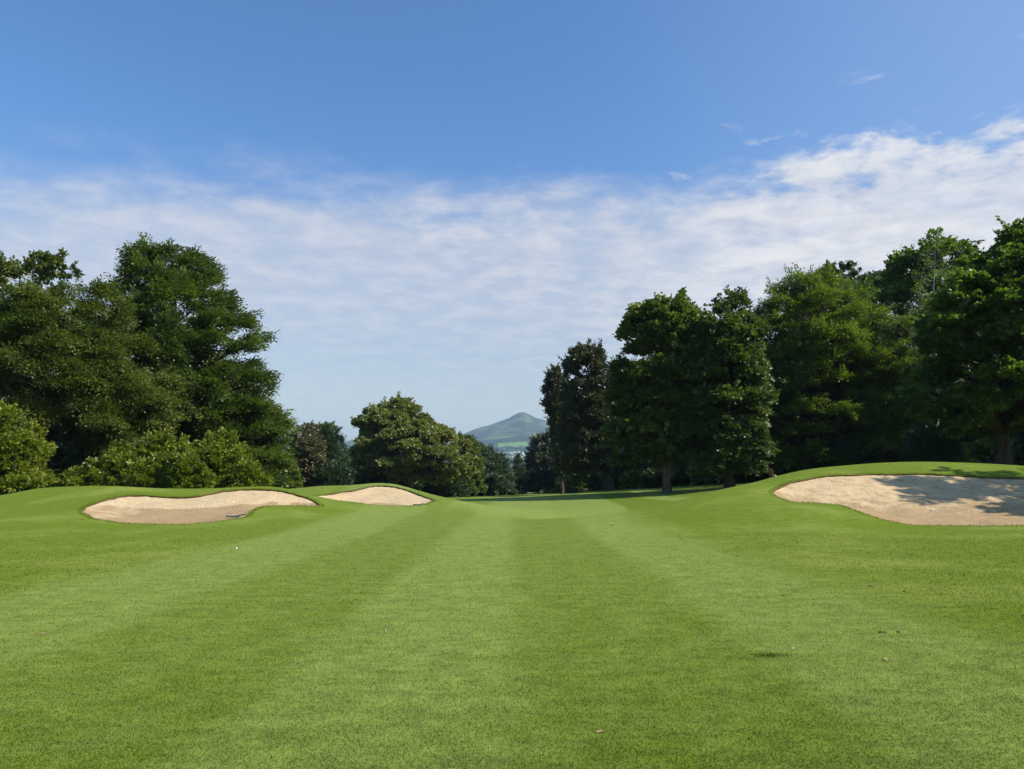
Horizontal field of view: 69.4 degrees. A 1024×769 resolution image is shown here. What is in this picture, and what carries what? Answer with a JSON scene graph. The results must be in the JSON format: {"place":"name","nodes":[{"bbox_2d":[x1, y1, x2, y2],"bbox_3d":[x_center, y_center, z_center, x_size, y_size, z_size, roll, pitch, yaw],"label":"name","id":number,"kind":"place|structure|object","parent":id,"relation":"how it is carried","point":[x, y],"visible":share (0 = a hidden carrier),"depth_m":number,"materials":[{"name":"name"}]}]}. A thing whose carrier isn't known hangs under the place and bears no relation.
{"place":"outdoors","nodes":[
{"label":"outdoors","id":0,"kind":"place"},
{"bbox_2d":[341,412,552,464],"bbox_3d":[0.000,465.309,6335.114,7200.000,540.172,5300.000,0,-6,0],"label":"hill","id":1,"kind":"structure","parent":0,"point":[518,429],"depth_m":6438.56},
{"bbox_2d":[0,462,1023,768],"bbox_3d":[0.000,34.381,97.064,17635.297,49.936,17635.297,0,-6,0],"label":"ground","id":2,"kind":"structure","parent":0,"point":[518,520],"depth_m":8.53,"materials":[{"name":"green plant"}]},
{"bbox_2d":[0,398,60,494],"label":"laurel bush","id":3,"kind":"object","parent":2,"relation":"on","point":[23,446],"visible":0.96,"depth_m":44.88,"materials":[{"name":"green plant"}]},
{"bbox_2d":[0,247,84,401],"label":"elm tree","id":4,"kind":"object","parent":2,"relation":"on","point":[46,267],"visible":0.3,"depth_m":59.89,"materials":[{"name":"green plant"}]},
{"bbox_2d":[7,308,125,442],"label":"beech tree","id":5,"kind":"object","parent":2,"relation":"on","point":[82,326],"visible":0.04,"depth_m":82.71,"materials":[{"name":"green plant"}]},
{"bbox_2d":[49,465,90,486],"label":"laurel bush","id":6,"kind":"object","parent":2,"relation":"on","point":[70,476],"visible":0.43,"depth_m":46.49,"materials":[{"name":"green plant"}]},
{"bbox_2d":[45,437,100,487],"bbox_3d":[-29.697,5.764,50.045,5.023,4.516,4.661,3,-7,-29],"label":"holly bush","id":7,"kind":"object","parent":2,"relation":"on","point":[61,462],"visible":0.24,"depth_m":49.43,"materials":[{"name":"green plant"}]},
{"bbox_2d":[28,310,142,440],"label":"lime tree","id":8,"kind":"object","parent":2,"relation":"on","point":[66,349],"depth_m":98.53,"materials":[{"name":"green plant"}]},
{"bbox_2d":[0,271,193,459],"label":"hornbeam tree","id":9,"kind":"object","parent":2,"relation":"on","point":[106,383],"visible":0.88,"depth_m":50.32,"materials":[{"name":"green plant"}]},
{"bbox_2d":[79,439,142,485],"bbox_3d":[-25.392,5.629,48.042,6.276,4.237,4.884,0,-6,0],"label":"laurel bush","id":10,"kind":"object","parent":2,"relation":"on","point":[105,469],"visible":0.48,"depth_m":46.90,"materials":[{"name":"green plant"}]},
{"bbox_2d":[120,455,163,487],"bbox_3d":[-23.284,5.902,46.672,3.140,3.018,2.793,-3,-6,26],"label":"laurel bush","id":11,"kind":"object","parent":2,"relation":"on","point":[134,472],"visible":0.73,"depth_m":46.06,"materials":[{"name":"green plant"}]},
{"bbox_2d":[115,429,197,485],"bbox_3d":[-22.964,5.304,48.614,6.302,5.029,5.556,0,-6,0],"label":"laurel bush","id":12,"kind":"object","parent":2,"relation":"on","point":[159,445],"visible":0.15,"depth_m":48.26,"materials":[{"name":"green plant"}]},
{"bbox_2d":[135,298,201,421],"bbox_3d":[-26.746,1.196,57.150,5.116,15.987,4.662,-4,-7,34],"label":"yew tree","id":13,"kind":"object","parent":2,"relation":"on","point":[165,317],"visible":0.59,"depth_m":56.97,"materials":[{"name":"green plant"}]},
{"bbox_2d":[158,450,216,488],"bbox_3d":[-20.481,5.628,46.396,3.595,3.088,3.040,0,-6,0],"label":"laurel bush","id":14,"kind":"object","parent":2,"relation":"on","point":[189,470],"visible":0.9,"depth_m":45.90,"materials":[{"name":"green plant"}]},
{"bbox_2d":[83,489,318,523],"bbox_3d":[-13.529,5.161,31.255,9.888,1.113,8.869,0,-6,0],"label":"sand bunker","id":15,"kind":"object","parent":2,"relation":"on","point":[211,507],"visible":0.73,"depth_m":33.18,"materials":[{"name":"sand"}]},
{"bbox_2d":[226,514,245,517],"bbox_3d":[-10.727,5.101,28.724,0.588,0.120,0.876,0,-6,0],"label":"bunker rake","id":16,"kind":"object","parent":15,"relation":"on","point":[235,516],"visible":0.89,"depth_m":28.45,"materials":[{"name":"grey metal"}]},
{"bbox_2d":[103,232,303,488],"bbox_3d":[-25.875,-1.755,62.215,16.296,23.254,13.126,2,-6,-20],"label":"beech tree","id":17,"kind":"object","parent":2,"relation":"on","point":[249,414],"visible":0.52,"depth_m":60.36,"materials":[{"name":"green plant"}]},
{"bbox_2d":[187,427,258,487],"bbox_3d":[-19.312,5.295,49.359,5.046,5.032,4.317,0,-6,0],"label":"laurel bush","id":18,"kind":"object","parent":2,"relation":"on","point":[222,453],"visible":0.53,"depth_m":48.47,"materials":[{"name":"green plant"}]},
{"bbox_2d":[197,359,261,424],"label":"beech tree","id":19,"kind":"object","parent":2,"relation":"on","point":[231,387],"depth_m":94.03,"materials":[{"name":"green plant"}]},
{"bbox_2d":[226,457,272,487],"bbox_3d":[-16.584,5.923,46.998,2.962,2.620,2.430,1,-6,-10],"label":"laurel bush","id":20,"kind":"object","parent":2,"relation":"on","point":[247,473],"visible":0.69,"depth_m":46.53,"materials":[{"name":"green plant"}]},
{"bbox_2d":[271,461,306,488],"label":"hornbeam bush","id":21,"kind":"object","parent":2,"relation":"on","point":[295,482],"visible":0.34,"depth_m":72.89,"materials":[{"name":"green plant"}]},
{"bbox_2d":[286,420,329,473],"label":"copper tree","id":22,"kind":"object","parent":2,"relation":"on","point":[308,428],"visible":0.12,"depth_m":148.34,"materials":[{"name":"green plant"}]},
{"bbox_2d":[290,432,331,487],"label":"holm oak","id":23,"kind":"object","parent":2,"relation":"on","point":[310,448],"visible":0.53,"depth_m":98.13,"materials":[{"name":"green plant"}]},
{"bbox_2d":[310,421,343,449],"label":"lime tree","id":24,"kind":"object","parent":2,"relation":"on","point":[330,423],"visible":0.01,"depth_m":176.99,"materials":[{"name":"green plant"}]},
{"bbox_2d":[307,457,359,486],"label":"undergrowth bush","id":25,"kind":"object","parent":2,"relation":"on","point":[338,474],"visible":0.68,"depth_m":97.65,"materials":[{"name":"green plant"}]},
{"bbox_2d":[318,423,353,484],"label":"fir tree","id":26,"kind":"object","parent":2,"relation":"on","point":[332,443],"visible":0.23,"depth_m":137.12,"materials":[{"name":"green plant"}]},
{"bbox_2d":[329,425,351,462],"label":"fir tree","id":27,"kind":"object","parent":2,"relation":"on","point":[340,437],"visible":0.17,"depth_m":149.09,"materials":[{"name":"green plant"}]},
{"bbox_2d":[346,460,360,481],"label":"undergrowth bush","id":28,"kind":"object","parent":2,"relation":"on","point":[354,467],"visible":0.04,"depth_m":146.17,"materials":[{"name":"green plant"}]},
{"bbox_2d":[352,465,389,484],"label":"shade bush","id":29,"kind":"object","parent":2,"relation":"on","point":[361,478],"visible":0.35,"depth_m":129.24,"materials":[{"name":"green plant"}]},
{"bbox_2d":[317,486,432,505],"bbox_3d":[-7.152,6.162,40.500,6.630,1.018,5.179,-3,-7,31],"label":"sand bunker","id":30,"kind":"object","parent":2,"relation":"on","point":[386,495],"visible":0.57,"depth_m":41.73,"materials":[{"name":"sand"}]},
{"bbox_2d":[345,391,480,490],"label":"oak tree","id":31,"kind":"object","parent":2,"relation":"on","point":[397,439],"visible":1,"depth_m":120.30,"materials":[{"name":"green plant"}]},
{"bbox_2d":[401,481,429,493],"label":"undergrowth bush","id":32,"kind":"object","parent":2,"relation":"on","point":[407,485],"visible":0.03,"depth_m":147.06,"materials":[{"name":"green plant"}]},
{"bbox_2d":[422,478,471,496],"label":"shade bush","id":33,"kind":"object","parent":2,"relation":"on","point":[462,488],"visible":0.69,"depth_m":128.85,"materials":[{"name":"green plant"}]},
{"bbox_2d":[449,431,487,494],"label":"lime tree","id":34,"kind":"object","parent":2,"relation":"on","point":[476,482],"visible":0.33,"depth_m":147.93,"materials":[{"name":"green plant"}]},
{"bbox_2d":[460,465,496,495],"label":"undergrowth bush","id":35,"kind":"object","parent":2,"relation":"on","point":[489,480],"visible":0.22,"depth_m":155.11,"materials":[{"name":"green plant"}]},
{"bbox_2d":[479,441,519,494],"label":"alder tree","id":36,"kind":"object","parent":2,"relation":"on","point":[505,478],"visible":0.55,"depth_m":163.09,"materials":[{"name":"green plant"}]},
{"bbox_2d":[511,451,528,493],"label":"cypress tree","id":37,"kind":"object","parent":2,"relation":"on","point":[522,480],"visible":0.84,"depth_m":176.34,"materials":[{"name":"green plant"}]},
{"bbox_2d":[491,442,548,476],"bbox_3d":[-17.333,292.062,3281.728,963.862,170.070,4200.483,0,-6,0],"label":"distant wood","id":38,"kind":"object","parent":2,"relation":"on","point":[505,449],"visible":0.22,"depth_m":4753.33,"materials":[{"name":"green plant"}]},
{"bbox_2d":[512,428,568,493],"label":"holm oak","id":39,"kind":"object","parent":2,"relation":"on","point":[535,472],"visible":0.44,"depth_m":180.10,"materials":[{"name":"green plant"}]},
{"bbox_2d":[539,361,578,493],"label":"holm oak","id":40,"kind":"object","parent":2,"relation":"on","point":[551,401],"visible":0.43,"depth_m":103.23,"materials":[{"name":"green plant"}]},
{"bbox_2d":[550,475,570,493],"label":"undergrowth bush","id":41,"kind":"object","parent":2,"relation":"on","point":[556,490],"visible":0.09,"depth_m":166.25,"materials":[{"name":"green plant"}]},
{"bbox_2d":[563,473,591,492],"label":"undergrowth bush","id":42,"kind":"object","parent":2,"relation":"on","point":[574,484],"visible":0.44,"depth_m":146.86,"materials":[{"name":"green plant"}]},
{"bbox_2d":[548,338,616,490],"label":"holm oak","id":43,"kind":"object","parent":2,"relation":"on","point":[586,405],"visible":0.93,"depth_m":86.57,"materials":[{"name":"green plant"}]},
{"bbox_2d":[585,469,601,491],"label":"undergrowth bush","id":44,"kind":"object","parent":2,"relation":"on","point":[593,483],"visible":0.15,"depth_m":137.13,"materials":[{"name":"green plant"}]},
{"bbox_2d":[577,389,617,478],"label":"lime tree","id":45,"kind":"object","parent":2,"relation":"on","point":[585,472],"visible":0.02,"depth_m":146.61,"materials":[{"name":"green plant"}]},
{"bbox_2d":[601,461,645,490],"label":"undergrowth bush","id":46,"kind":"object","parent":2,"relation":"on","point":[617,471],"visible":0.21,"depth_m":109.88,"materials":[{"name":"green plant"}]},
{"bbox_2d":[596,355,657,478],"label":"beech tree","id":47,"kind":"object","parent":2,"relation":"on","point":[649,465],"visible":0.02,"depth_m":126.09,"materials":[{"name":"green plant"}]},
{"bbox_2d":[618,468,661,489],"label":"undergrowth bush","id":48,"kind":"object","parent":2,"relation":"on","point":[630,479],"visible":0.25,"depth_m":101.94,"materials":[{"name":"green plant"}]},
{"bbox_2d":[640,467,662,488],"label":"undergrowth bush","id":49,"kind":"object","parent":2,"relation":"on","point":[651,478],"visible":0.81,"depth_m":96.60,"materials":[{"name":"green plant"}]},
{"bbox_2d":[598,287,720,492],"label":"sycamore tree","id":50,"kind":"object","parent":2,"relation":"on","point":[650,391],"visible":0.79,"depth_m":70.92,"materials":[{"name":"green plant"}]},
{"bbox_2d":[660,465,692,487],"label":"undergrowth bush","id":51,"kind":"object","parent":2,"relation":"on","point":[676,481],"visible":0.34,"depth_m":98.05,"materials":[{"name":"green plant"}]},
{"bbox_2d":[674,460,692,484],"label":"undergrowth bush","id":52,"kind":"object","parent":2,"relation":"on","point":[681,468],"visible":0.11,"depth_m":95.03,"materials":[{"name":"green plant"}]},
{"bbox_2d":[652,348,738,470],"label":"lime tree","id":53,"kind":"object","parent":2,"relation":"on","point":[672,358],"depth_m":110.62,"materials":[{"name":"green plant"}]},
{"bbox_2d":[689,469,746,485],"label":"undergrowth bush","id":54,"kind":"object","parent":2,"relation":"on","point":[704,478],"visible":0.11,"depth_m":90.09,"materials":[{"name":"green plant"}]},
{"bbox_2d":[677,284,782,488],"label":"ash tree","id":55,"kind":"object","parent":2,"relation":"on","point":[735,354],"visible":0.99,"depth_m":68.37,"materials":[{"name":"green plant"}]},
{"bbox_2d":[708,454,771,483],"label":"undergrowth bush","id":56,"kind":"object","parent":2,"relation":"on","point":[741,478],"visible":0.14,"depth_m":87.17,"materials":[{"name":"green plant"}]},
{"bbox_2d":[751,651,789,657],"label":"grass tuft","id":57,"kind":"object","parent":2,"relation":"on","point":[771,654],"visible":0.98,"depth_m":6.73,"materials":[{"name":"green plant"}]},
{"bbox_2d":[745,344,835,446],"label":"beech tree","id":58,"kind":"object","parent":2,"relation":"on","point":[801,388],"visible":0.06,"depth_m":96.34,"materials":[{"name":"green plant"}]},
{"bbox_2d":[773,455,810,476],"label":"undergrowth bush","id":59,"kind":"object","parent":2,"relation":"on","point":[780,472],"visible":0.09,"depth_m":90.15,"materials":[{"name":"green plant"}]},
{"bbox_2d":[733,261,902,471],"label":"beech tree","id":60,"kind":"object","parent":2,"relation":"on","point":[797,334],"visible":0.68,"depth_m":78.48,"materials":[{"name":"green plant"}]},
{"bbox_2d":[771,274,902,436],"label":"lime tree","id":61,"kind":"object","parent":2,"relation":"on","point":[875,289],"visible":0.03,"depth_m":98.36,"materials":[{"name":"green plant"}]},
{"bbox_2d":[818,433,876,467],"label":"undergrowth bush","id":62,"kind":"object","parent":2,"relation":"on","point":[846,442],"visible":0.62,"depth_m":76.36,"materials":[{"name":"green plant"}]},
{"bbox_2d":[808,259,904,321],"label":"cedar tree","id":63,"kind":"object","parent":2,"relation":"on","point":[853,272],"visible":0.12,"depth_m":107.23,"materials":[{"name":"green plant"}]},
{"bbox_2d":[843,307,944,462],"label":"hornbeam tree","id":64,"kind":"object","parent":2,"relation":"on","point":[900,362],"visible":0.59,"depth_m":77.03,"materials":[{"name":"green plant"}]},
{"bbox_2d":[773,474,1023,525],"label":"sand bunker","id":65,"kind":"object","parent":2,"relation":"on","point":[916,499],"visible":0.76,"depth_m":33.46,"materials":[{"name":"sand"}]},
{"bbox_2d":[897,422,965,461],"bbox_3d":[32.856,4.915,57.841,4.101,4.049,5.146,4,-7,-35],"label":"undergrowth bush","id":66,"kind":"object","parent":2,"relation":"on","point":[923,443],"visible":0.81,"depth_m":56.92,"materials":[{"name":"green plant"}]},
{"bbox_2d":[895,226,975,427],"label":"birch tree","id":67,"kind":"object","parent":2,"relation":"on","point":[933,263],"visible":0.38,"depth_m":71.36,"materials":[{"name":"green plant"}]},
{"bbox_2d":[869,227,1012,433],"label":"lime tree","id":68,"kind":"object","parent":2,"relation":"on","point":[896,291],"visible":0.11,"depth_m":85.35,"materials":[{"name":"green plant"}]},
{"bbox_2d":[890,215,1023,464],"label":"maple tree","id":69,"kind":"object","parent":2,"relation":"on","point":[986,291],"visible":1,"depth_m":51.38,"materials":[{"name":"green plant"}]},
{"bbox_2d":[956,442,980,462],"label":"undergrowth bush","id":70,"kind":"object","parent":2,"relation":"on","point":[969,456],"visible":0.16,"depth_m":70.18,"materials":[{"name":"green plant"}]},
{"bbox_2d":[947,434,991,442],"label":"undergrowth bush","id":71,"kind":"object","parent":2,"relation":"on","point":[965,439],"visible":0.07,"depth_m":76.39,"materials":[{"name":"green plant"}]},
{"bbox_2d":[968,437,1023,465],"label":"undergrowth bush","id":72,"kind":"object","parent":2,"relation":"on","point":[986,447],"visible":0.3,"depth_m":70.36,"materials":[{"name":"green plant"}]},
{"bbox_2d":[1014,432,1023,463],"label":"undergrowth bush","id":73,"kind":"object","parent":2,"relation":"on","point":[1021,435],"visible":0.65,"depth_m":70.42,"materials":[{"name":"green plant"}]},
{"bbox_2d":[0,0,1023,445],"label":"sky","id":74,"kind":"structure","parent":0,"point":[433,202],"materials":[{"name":"blue"}]}
]}

